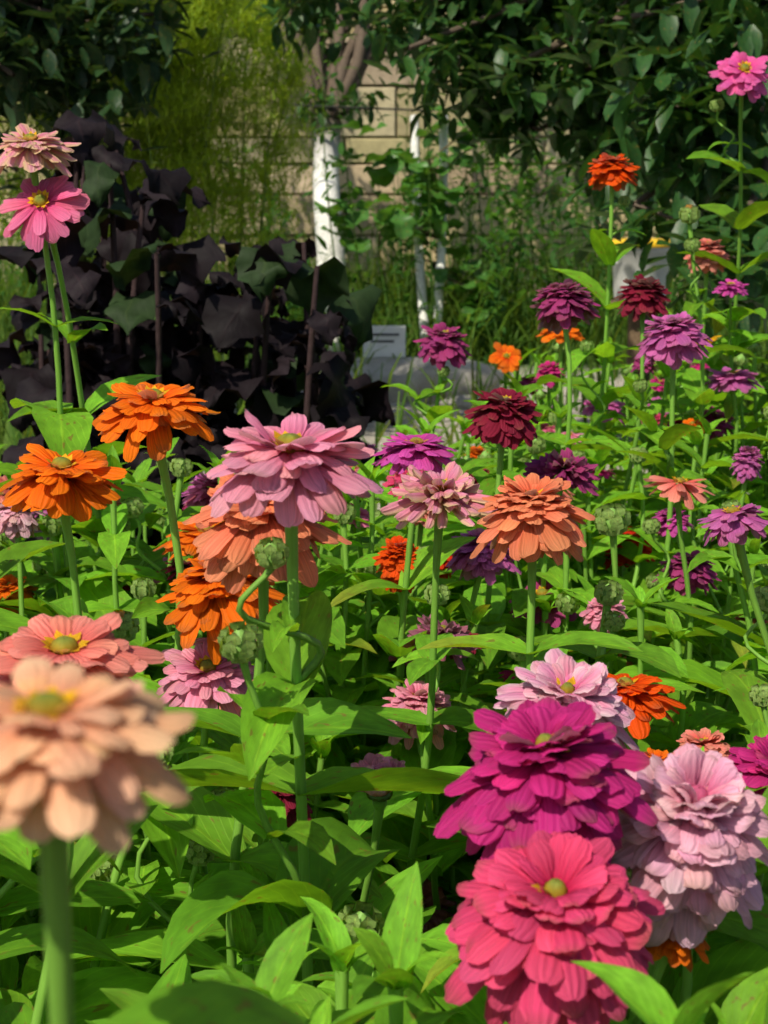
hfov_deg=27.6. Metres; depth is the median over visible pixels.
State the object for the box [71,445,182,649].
zinnia
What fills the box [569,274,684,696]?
maroon zinnia
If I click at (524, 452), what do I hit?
zinnia
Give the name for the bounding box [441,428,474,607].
zinnia
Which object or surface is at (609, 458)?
zinnia
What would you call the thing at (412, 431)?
zinnia
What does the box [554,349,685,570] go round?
zinnia
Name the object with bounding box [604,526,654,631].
red zinnia
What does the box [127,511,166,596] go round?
zinnia
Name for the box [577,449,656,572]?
zinnia
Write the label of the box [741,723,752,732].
zinnia
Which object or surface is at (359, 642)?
zinnia
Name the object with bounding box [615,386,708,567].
zinnia
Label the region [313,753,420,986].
pink zinnia
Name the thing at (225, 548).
salmon zinnia
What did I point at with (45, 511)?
zinnia
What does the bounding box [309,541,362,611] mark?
zinnia
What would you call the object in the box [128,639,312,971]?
pink zinnia
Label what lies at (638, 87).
apple tree
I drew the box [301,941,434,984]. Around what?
zinnia shoot
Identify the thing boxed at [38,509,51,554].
zinnia
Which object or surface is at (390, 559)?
deep orange zinnia
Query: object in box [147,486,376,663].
zinnia
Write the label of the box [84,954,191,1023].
zinnia shoot
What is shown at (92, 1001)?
zinnia
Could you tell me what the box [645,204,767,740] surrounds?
zinnia bud
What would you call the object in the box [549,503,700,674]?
zinnia bud
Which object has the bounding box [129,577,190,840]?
zinnia
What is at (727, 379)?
mauve zinnia
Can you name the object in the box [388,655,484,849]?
zinnia
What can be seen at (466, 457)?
zinnia
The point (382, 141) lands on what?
stone wall
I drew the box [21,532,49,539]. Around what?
zinnia
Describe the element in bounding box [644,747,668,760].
zinnia
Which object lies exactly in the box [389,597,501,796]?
zinnia
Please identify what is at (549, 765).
magenta zinnia
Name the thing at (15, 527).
zinnia
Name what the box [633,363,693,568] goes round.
zinnia
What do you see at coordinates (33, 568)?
zinnia
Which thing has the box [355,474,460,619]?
zinnia
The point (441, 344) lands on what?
purple zinnia
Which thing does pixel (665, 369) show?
zinnia
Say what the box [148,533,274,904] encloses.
zinnia
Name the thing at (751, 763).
zinnia
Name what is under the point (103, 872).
zinnia bud
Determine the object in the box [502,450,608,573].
zinnia
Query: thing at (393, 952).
zinnia shoot
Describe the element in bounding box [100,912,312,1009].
zinnia
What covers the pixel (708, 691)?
zinnia
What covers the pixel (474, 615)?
zinnia
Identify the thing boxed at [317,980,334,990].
zinnia shoot
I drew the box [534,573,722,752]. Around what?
zinnia
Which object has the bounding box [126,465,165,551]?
zinnia
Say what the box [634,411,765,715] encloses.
zinnia
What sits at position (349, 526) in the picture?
zinnia
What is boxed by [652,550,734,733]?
zinnia
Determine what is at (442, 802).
zinnia
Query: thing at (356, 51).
apple tree
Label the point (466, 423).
zinnia
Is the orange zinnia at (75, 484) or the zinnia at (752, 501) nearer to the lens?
the orange zinnia at (75, 484)
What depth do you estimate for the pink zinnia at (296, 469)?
0.93 m
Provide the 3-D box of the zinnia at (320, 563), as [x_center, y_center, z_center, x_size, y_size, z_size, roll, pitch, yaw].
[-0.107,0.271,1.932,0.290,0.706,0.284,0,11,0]
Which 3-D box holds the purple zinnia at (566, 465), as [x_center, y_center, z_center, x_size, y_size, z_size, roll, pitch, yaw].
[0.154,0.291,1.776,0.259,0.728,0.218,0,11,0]
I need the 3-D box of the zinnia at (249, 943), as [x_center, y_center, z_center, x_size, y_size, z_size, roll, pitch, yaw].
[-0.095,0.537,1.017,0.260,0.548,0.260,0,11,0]
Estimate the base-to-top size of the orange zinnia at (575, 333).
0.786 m
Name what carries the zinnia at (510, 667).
on the ground at (369, 436)
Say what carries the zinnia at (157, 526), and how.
on the ground at (369, 436)
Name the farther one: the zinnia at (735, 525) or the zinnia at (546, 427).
the zinnia at (546, 427)
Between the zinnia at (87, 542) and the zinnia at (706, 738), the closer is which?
the zinnia at (706, 738)
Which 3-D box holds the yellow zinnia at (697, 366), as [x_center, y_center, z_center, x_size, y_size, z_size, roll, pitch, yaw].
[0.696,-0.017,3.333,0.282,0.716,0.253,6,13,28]
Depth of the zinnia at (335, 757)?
1.64 m
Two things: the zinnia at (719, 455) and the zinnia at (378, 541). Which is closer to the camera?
the zinnia at (378, 541)
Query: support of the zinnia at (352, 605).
on the ground at (369, 436)
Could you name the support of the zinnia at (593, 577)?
on the ground at (369, 436)
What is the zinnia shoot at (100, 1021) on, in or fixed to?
on the ground at (369, 436)
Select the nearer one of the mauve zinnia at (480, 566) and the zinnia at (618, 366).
the mauve zinnia at (480, 566)
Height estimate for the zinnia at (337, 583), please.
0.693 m
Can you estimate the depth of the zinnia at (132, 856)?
1.44 m
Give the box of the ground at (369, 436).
[203,335,762,543]
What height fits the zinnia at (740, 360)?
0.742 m
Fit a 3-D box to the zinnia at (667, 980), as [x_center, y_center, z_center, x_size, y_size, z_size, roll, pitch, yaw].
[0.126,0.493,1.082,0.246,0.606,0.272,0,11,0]
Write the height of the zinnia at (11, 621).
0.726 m
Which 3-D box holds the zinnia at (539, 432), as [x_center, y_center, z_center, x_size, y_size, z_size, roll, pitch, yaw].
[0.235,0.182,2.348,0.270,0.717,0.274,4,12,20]
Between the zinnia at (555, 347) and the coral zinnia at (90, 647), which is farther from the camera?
the zinnia at (555, 347)
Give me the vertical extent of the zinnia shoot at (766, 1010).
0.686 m
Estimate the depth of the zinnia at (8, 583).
1.78 m
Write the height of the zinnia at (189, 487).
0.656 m
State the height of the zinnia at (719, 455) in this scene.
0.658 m
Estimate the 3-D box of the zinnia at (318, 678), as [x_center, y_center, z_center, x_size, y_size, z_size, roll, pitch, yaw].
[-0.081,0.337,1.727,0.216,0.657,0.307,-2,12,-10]
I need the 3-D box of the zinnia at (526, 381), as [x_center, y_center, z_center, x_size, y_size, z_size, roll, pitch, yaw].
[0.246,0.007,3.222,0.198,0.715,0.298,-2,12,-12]
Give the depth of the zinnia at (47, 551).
2.28 m
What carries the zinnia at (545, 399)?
on the ground at (369, 436)
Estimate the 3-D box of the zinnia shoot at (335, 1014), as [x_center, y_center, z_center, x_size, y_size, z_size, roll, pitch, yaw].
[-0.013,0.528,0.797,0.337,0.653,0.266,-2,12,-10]
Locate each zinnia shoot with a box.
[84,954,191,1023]
[91,1018,108,1023]
[191,902,319,980]
[228,982,409,1023]
[282,984,300,1004]
[283,954,376,1018]
[297,896,443,1023]
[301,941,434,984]
[305,1008,351,1023]
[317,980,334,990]
[352,862,464,1023]
[571,961,755,1023]
[626,930,767,1016]
[659,783,767,996]
[763,982,767,1023]
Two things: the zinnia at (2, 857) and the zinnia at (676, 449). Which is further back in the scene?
the zinnia at (676, 449)
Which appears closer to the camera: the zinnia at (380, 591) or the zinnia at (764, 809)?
the zinnia at (764, 809)
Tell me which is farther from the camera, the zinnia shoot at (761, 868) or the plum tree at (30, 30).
the plum tree at (30, 30)
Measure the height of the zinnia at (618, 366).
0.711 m
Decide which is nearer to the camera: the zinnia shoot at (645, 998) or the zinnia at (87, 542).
the zinnia shoot at (645, 998)
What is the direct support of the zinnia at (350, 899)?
on the ground at (369, 436)
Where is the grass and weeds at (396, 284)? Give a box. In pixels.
[0,20,767,514]
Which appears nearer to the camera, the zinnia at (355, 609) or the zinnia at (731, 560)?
the zinnia at (731, 560)
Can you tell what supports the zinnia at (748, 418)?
on the ground at (369, 436)
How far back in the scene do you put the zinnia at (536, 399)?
3.06 m
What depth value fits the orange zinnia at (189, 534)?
1.53 m
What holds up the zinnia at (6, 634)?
on the ground at (369, 436)
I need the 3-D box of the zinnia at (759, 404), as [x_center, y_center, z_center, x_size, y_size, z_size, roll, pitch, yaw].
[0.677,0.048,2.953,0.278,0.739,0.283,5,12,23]
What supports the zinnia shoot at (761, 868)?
on the ground at (369, 436)
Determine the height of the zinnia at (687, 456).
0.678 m
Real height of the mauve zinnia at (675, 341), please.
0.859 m
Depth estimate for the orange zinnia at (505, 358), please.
2.99 m
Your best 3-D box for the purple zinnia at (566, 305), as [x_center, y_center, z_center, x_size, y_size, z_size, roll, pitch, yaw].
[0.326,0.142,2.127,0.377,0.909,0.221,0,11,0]
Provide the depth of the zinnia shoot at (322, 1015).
0.63 m
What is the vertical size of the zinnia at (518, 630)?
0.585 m
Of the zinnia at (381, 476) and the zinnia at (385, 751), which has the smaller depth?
the zinnia at (385, 751)
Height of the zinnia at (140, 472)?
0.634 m
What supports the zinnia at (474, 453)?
on the ground at (369, 436)
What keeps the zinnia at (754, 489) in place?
on the ground at (369, 436)
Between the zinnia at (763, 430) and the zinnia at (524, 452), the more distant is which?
the zinnia at (763, 430)
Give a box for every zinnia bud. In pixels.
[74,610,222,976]
[89,854,122,923]
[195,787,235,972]
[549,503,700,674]
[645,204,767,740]
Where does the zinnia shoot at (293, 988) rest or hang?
on the ground at (369, 436)
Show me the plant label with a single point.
(392, 339)
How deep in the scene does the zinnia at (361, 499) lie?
2.51 m
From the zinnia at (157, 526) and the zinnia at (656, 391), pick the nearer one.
the zinnia at (157, 526)
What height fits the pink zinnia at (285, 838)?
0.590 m
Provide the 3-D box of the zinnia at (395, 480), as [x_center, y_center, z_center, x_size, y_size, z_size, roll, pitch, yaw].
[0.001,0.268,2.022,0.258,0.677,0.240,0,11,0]
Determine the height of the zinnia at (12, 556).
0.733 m
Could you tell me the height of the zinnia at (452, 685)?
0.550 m
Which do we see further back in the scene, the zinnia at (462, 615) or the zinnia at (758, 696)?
the zinnia at (462, 615)
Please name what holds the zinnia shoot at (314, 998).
on the ground at (369, 436)
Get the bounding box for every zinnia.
[0,123,206,753]
[0,175,189,847]
[0,443,167,980]
[0,461,24,541]
[0,473,52,632]
[0,475,16,634]
[0,492,49,637]
[0,503,45,616]
[0,516,131,640]
[0,516,156,958]
[0,540,56,617]
[0,540,64,930]
[0,608,43,986]
[0,612,165,1023]
[0,657,307,1023]
[0,825,138,1023]
[0,840,160,1023]
[0,854,10,860]
[0,863,21,990]
[0,879,151,992]
[15,382,266,994]
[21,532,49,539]
[24,548,51,614]
[32,509,47,518]
[36,473,411,971]
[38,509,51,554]
[41,498,129,958]
[44,477,168,679]
[65,458,192,852]
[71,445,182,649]
[74,520,97,553]
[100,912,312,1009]
[122,437,210,642]
[122,459,187,560]
[123,458,164,642]
[125,726,199,927]
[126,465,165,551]
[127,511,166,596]
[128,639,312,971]
[128,672,194,974]
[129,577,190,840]
[140,408,463,985]
[142,481,191,596]
[145,557,174,851]
[146,520,332,791]
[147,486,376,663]
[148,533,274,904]
[151,478,217,668]
[152,445,291,838]
[153,472,214,642]
[155,557,441,981]
[172,462,208,485]
[181,474,206,506]
[184,627,290,866]
[191,466,388,973]
[206,522,465,900]
[213,905,266,972]
[218,585,350,837]
[219,680,355,903]
[239,862,269,967]
[265,512,410,800]
[273,578,392,696]
[286,432,506,894]
[299,588,399,828]
[304,735,381,937]
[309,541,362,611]
[311,504,459,827]
[312,594,490,927]
[313,458,444,745]
[313,545,338,649]
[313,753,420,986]
[313,927,383,986]
[318,466,359,683]
[318,540,459,821]
[321,479,414,681]
[322,405,479,610]
[328,456,481,892]
[331,535,453,870]
[336,603,361,609]
[337,456,403,613]
[338,524,357,570]
[340,510,468,803]
[343,679,467,925]
[347,469,369,614]
[347,501,367,555]
[348,436,463,592]
[348,461,496,970]
[351,510,427,617]
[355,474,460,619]
[355,671,489,912]
[359,490,375,549]
[366,469,471,741]
[367,443,379,500]
[368,614,477,1011]
[372,322,506,664]
[374,412,486,550]
[378,675,467,862]
[384,424,416,505]
[385,387,542,701]
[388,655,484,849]
[389,594,458,702]
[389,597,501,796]
[393,473,642,964]
[394,425,460,604]
[404,400,588,697]
[404,554,453,676]
[414,697,709,1023]
[415,422,652,850]
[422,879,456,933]
[427,648,638,832]
[434,432,463,588]
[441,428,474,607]
[446,371,542,457]
[446,401,487,450]
[446,528,521,765]
[447,431,582,696]
[448,436,594,697]
[448,445,596,678]
[448,493,502,670]
[449,422,493,454]
[449,450,493,599]
[450,586,668,727]
[450,630,570,880]
[452,446,488,599]
[453,455,516,664]
[456,430,582,592]
[457,448,605,766]
[460,455,627,625]
[462,342,521,461]
[463,444,493,473]
[465,525,624,697]
[472,664,518,862]
[481,354,590,454]
[482,554,624,853]
[485,347,563,446]
[486,343,587,452]
[487,399,645,698]
[491,410,617,666]
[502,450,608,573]
[503,372,574,567]
[505,464,638,658]
[507,347,583,428]
[509,579,577,634]
[515,401,564,581]
[518,397,546,446]
[521,361,588,570]
[530,279,669,646]
[534,353,586,435]
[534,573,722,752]
[534,579,704,769]
[536,152,671,561]
[536,328,611,454]
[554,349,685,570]
[557,510,649,663]
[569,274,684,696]
[571,337,639,467]
[573,425,634,564]
[575,439,705,659]
[576,447,699,695]
[577,311,729,723]
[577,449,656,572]
[581,400,646,562]
[581,488,606,569]
[586,340,637,477]
[595,363,669,522]
[599,361,701,571]
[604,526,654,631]
[604,576,687,743]
[606,673,685,749]
[611,743,767,1023]
[614,366,632,501]
[614,490,767,748]
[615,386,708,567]
[616,356,701,548]
[617,357,739,514]
[617,370,669,472]
[618,361,718,544]
[618,631,637,665]
[624,475,765,753]
[628,425,767,702]
[630,238,763,654]
[630,382,743,606]
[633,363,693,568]
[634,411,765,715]
[634,424,700,636]
[642,388,767,655]
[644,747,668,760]
[646,609,732,749]
[648,445,767,715]
[649,454,767,729]
[650,418,735,695]
[652,456,766,742]
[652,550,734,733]
[656,403,749,560]
[659,963,674,992]
[666,734,767,987]
[670,746,767,1023]
[672,727,732,757]
[677,51,767,620]
[680,409,767,638]
[688,371,767,546]
[690,335,752,546]
[696,406,734,657]
[697,503,767,743]
[702,537,767,741]
[702,967,767,1023]
[703,380,755,658]
[705,366,767,591]
[706,499,767,690]
[708,354,767,614]
[709,381,767,542]
[711,343,767,549]
[723,614,767,734]
[724,605,752,747]
[727,719,767,748]
[731,357,767,475]
[733,387,767,519]
[739,611,767,619]
[739,683,767,738]
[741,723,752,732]
[745,351,767,490]
[755,787,767,863]
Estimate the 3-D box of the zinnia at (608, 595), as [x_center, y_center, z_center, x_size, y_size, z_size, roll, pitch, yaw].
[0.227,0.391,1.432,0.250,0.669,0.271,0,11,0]
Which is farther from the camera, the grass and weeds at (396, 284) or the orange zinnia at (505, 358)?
the grass and weeds at (396, 284)
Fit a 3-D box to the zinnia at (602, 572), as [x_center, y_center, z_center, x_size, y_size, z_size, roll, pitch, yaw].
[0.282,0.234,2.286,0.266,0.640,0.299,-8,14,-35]
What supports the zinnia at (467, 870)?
on the ground at (369, 436)
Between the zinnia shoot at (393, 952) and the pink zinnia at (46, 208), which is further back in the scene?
the pink zinnia at (46, 208)
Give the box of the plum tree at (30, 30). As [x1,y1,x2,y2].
[0,0,221,193]
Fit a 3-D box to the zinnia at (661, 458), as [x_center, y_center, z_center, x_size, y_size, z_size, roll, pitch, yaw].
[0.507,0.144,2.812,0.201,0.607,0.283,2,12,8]
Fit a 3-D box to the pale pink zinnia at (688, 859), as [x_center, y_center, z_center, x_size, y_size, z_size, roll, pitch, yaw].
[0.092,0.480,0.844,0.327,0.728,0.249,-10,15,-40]
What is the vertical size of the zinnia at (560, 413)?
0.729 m
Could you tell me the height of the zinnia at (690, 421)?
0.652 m
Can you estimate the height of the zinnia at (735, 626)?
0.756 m
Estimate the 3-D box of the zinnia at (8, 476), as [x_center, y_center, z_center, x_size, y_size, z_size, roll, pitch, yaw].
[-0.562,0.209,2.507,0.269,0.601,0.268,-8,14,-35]
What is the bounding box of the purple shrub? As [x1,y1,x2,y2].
[0,109,395,580]
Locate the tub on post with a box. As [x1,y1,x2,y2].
[610,238,669,380]
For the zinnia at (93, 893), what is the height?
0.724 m
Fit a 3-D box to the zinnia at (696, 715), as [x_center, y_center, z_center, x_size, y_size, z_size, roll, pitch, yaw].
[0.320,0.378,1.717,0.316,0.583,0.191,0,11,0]
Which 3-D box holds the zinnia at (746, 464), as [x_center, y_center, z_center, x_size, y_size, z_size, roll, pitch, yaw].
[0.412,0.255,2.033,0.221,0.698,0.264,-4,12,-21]
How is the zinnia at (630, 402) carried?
on the ground at (369, 436)
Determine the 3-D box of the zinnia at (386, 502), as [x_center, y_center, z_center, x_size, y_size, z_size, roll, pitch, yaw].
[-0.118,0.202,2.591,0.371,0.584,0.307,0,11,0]
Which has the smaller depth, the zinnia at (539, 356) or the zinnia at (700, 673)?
the zinnia at (700, 673)
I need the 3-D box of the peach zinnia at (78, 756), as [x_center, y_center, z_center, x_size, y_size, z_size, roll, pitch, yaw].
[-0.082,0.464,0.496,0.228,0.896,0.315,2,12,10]
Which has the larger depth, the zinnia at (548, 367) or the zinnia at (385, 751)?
the zinnia at (548, 367)
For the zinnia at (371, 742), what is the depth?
1.78 m
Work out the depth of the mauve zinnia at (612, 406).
2.64 m
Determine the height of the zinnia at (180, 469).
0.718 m
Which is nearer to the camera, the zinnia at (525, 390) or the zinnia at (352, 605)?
the zinnia at (352, 605)
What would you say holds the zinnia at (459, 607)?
on the ground at (369, 436)
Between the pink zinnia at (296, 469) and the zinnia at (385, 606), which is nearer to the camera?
the pink zinnia at (296, 469)
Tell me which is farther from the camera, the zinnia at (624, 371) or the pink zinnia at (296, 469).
the zinnia at (624, 371)
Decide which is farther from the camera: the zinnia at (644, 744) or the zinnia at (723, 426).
the zinnia at (723, 426)
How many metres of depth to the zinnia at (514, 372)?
3.31 m
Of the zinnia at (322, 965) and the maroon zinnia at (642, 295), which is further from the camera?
the maroon zinnia at (642, 295)
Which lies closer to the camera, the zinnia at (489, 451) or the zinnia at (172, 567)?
the zinnia at (172, 567)
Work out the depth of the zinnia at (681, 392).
2.80 m
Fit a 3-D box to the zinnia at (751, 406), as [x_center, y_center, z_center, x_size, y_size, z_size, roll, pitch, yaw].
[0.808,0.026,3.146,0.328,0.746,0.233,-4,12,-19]
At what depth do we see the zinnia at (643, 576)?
2.07 m
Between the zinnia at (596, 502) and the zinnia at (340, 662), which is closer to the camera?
the zinnia at (340, 662)
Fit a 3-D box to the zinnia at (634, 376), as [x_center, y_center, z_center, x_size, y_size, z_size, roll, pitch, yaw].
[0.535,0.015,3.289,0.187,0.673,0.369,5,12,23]
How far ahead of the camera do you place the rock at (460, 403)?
7.53 m
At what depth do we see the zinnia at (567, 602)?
1.71 m
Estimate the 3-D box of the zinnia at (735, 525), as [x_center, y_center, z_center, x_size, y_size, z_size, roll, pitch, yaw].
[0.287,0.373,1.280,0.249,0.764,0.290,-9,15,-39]
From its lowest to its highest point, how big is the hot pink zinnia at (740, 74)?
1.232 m
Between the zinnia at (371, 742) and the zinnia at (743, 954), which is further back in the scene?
the zinnia at (371, 742)
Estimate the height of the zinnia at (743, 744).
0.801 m
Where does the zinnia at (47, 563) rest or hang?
on the ground at (369, 436)
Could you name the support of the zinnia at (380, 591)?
on the ground at (369, 436)
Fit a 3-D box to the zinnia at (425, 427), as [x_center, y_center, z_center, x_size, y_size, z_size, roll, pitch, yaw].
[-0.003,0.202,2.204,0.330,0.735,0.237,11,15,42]
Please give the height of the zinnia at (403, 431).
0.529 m
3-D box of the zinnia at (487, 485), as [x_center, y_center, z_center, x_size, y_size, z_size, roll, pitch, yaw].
[0.211,0.223,2.154,0.232,0.714,0.286,10,15,42]
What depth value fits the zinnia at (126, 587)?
1.89 m
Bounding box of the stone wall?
[0,0,688,319]
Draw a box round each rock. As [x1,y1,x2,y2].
[350,357,503,403]
[439,395,478,408]
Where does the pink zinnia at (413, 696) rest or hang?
on the ground at (369, 436)
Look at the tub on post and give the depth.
7.45 m
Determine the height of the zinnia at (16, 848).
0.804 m
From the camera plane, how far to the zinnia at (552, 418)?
2.36 m
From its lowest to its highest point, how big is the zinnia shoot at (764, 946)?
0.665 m
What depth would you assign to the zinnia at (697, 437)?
2.34 m
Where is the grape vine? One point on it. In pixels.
(396, 220)
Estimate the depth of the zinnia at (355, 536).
2.41 m
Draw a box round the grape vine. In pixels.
[226,101,548,347]
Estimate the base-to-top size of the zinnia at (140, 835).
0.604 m
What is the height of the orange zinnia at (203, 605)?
0.734 m
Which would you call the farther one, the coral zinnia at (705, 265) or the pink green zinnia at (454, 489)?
the coral zinnia at (705, 265)
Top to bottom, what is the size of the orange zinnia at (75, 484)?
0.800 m
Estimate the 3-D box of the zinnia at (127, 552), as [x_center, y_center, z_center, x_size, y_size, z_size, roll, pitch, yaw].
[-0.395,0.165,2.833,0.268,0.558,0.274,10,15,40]
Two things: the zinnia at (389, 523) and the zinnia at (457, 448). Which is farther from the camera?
the zinnia at (457, 448)
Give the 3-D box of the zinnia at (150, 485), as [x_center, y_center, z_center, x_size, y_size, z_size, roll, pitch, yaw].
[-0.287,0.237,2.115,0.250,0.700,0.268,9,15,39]
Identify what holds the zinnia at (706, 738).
on the ground at (369, 436)
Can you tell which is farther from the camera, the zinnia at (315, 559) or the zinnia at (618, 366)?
the zinnia at (618, 366)
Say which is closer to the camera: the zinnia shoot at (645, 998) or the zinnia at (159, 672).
the zinnia shoot at (645, 998)
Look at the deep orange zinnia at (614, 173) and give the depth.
2.45 m
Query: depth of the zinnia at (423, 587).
1.96 m
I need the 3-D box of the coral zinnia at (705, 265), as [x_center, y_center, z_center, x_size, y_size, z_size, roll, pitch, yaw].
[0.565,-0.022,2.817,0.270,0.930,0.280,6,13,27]
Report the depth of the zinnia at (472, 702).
1.59 m
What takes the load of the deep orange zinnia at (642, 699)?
on the ground at (369, 436)
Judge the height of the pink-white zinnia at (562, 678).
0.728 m
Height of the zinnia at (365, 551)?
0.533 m
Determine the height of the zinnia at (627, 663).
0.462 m
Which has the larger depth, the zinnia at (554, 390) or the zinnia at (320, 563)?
the zinnia at (554, 390)
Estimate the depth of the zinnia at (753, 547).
1.97 m
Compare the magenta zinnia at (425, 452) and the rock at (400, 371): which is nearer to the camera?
the magenta zinnia at (425, 452)
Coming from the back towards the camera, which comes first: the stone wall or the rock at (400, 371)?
the stone wall
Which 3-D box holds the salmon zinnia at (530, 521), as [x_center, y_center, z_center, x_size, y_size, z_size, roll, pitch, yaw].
[0.123,0.354,1.343,0.257,0.776,0.218,-7,13,-32]
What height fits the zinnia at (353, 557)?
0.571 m
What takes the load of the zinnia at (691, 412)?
on the ground at (369, 436)
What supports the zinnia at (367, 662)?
on the ground at (369, 436)
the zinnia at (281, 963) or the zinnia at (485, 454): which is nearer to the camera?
the zinnia at (281, 963)
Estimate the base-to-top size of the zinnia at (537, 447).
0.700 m
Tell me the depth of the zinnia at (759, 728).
1.08 m
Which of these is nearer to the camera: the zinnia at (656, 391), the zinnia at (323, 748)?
the zinnia at (323, 748)
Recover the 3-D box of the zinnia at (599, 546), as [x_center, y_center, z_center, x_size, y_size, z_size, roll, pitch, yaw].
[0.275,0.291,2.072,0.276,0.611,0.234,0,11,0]
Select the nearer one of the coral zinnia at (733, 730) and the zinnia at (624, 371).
the coral zinnia at (733, 730)
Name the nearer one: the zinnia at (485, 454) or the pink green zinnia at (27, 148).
the pink green zinnia at (27, 148)
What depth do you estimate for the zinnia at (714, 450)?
2.66 m
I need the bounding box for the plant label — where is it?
[363,326,405,356]
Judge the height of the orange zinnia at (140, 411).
0.859 m
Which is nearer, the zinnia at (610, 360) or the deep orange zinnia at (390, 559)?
the deep orange zinnia at (390, 559)
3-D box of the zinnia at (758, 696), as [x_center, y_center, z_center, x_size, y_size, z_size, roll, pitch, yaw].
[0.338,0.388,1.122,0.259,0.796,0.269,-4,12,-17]
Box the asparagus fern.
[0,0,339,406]
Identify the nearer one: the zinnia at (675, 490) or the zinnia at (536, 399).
the zinnia at (675, 490)
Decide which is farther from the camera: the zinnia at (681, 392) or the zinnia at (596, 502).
the zinnia at (681, 392)
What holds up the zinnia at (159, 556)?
on the ground at (369, 436)
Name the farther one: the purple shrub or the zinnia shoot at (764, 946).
the purple shrub
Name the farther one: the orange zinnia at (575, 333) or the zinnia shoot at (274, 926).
the orange zinnia at (575, 333)
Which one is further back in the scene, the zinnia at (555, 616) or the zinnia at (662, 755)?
the zinnia at (555, 616)
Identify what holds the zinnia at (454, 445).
on the ground at (369, 436)
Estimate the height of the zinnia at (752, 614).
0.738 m
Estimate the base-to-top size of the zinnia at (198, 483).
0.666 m
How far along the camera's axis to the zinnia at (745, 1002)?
0.75 m
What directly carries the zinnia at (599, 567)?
on the ground at (369, 436)
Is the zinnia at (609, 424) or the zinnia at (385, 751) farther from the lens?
the zinnia at (609, 424)
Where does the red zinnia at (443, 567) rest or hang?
on the ground at (369, 436)
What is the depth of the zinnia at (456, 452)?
3.45 m
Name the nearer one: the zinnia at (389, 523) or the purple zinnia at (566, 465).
the purple zinnia at (566, 465)
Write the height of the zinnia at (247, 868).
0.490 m
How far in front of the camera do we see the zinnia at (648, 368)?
2.78 m
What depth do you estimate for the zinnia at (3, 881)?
1.37 m
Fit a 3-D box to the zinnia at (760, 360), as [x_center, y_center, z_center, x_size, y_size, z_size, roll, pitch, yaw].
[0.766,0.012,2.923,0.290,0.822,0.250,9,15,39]
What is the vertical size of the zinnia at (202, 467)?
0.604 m
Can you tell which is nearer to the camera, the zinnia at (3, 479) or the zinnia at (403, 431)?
the zinnia at (3, 479)
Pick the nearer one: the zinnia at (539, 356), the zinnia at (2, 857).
the zinnia at (2, 857)
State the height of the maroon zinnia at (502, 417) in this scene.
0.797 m
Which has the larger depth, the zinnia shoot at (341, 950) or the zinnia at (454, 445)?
the zinnia at (454, 445)
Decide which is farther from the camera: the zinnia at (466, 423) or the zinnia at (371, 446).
the zinnia at (371, 446)
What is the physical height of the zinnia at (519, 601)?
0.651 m
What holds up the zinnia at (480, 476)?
on the ground at (369, 436)
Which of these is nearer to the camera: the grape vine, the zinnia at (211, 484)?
the zinnia at (211, 484)
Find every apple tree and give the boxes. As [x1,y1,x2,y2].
[217,0,463,351]
[242,0,767,351]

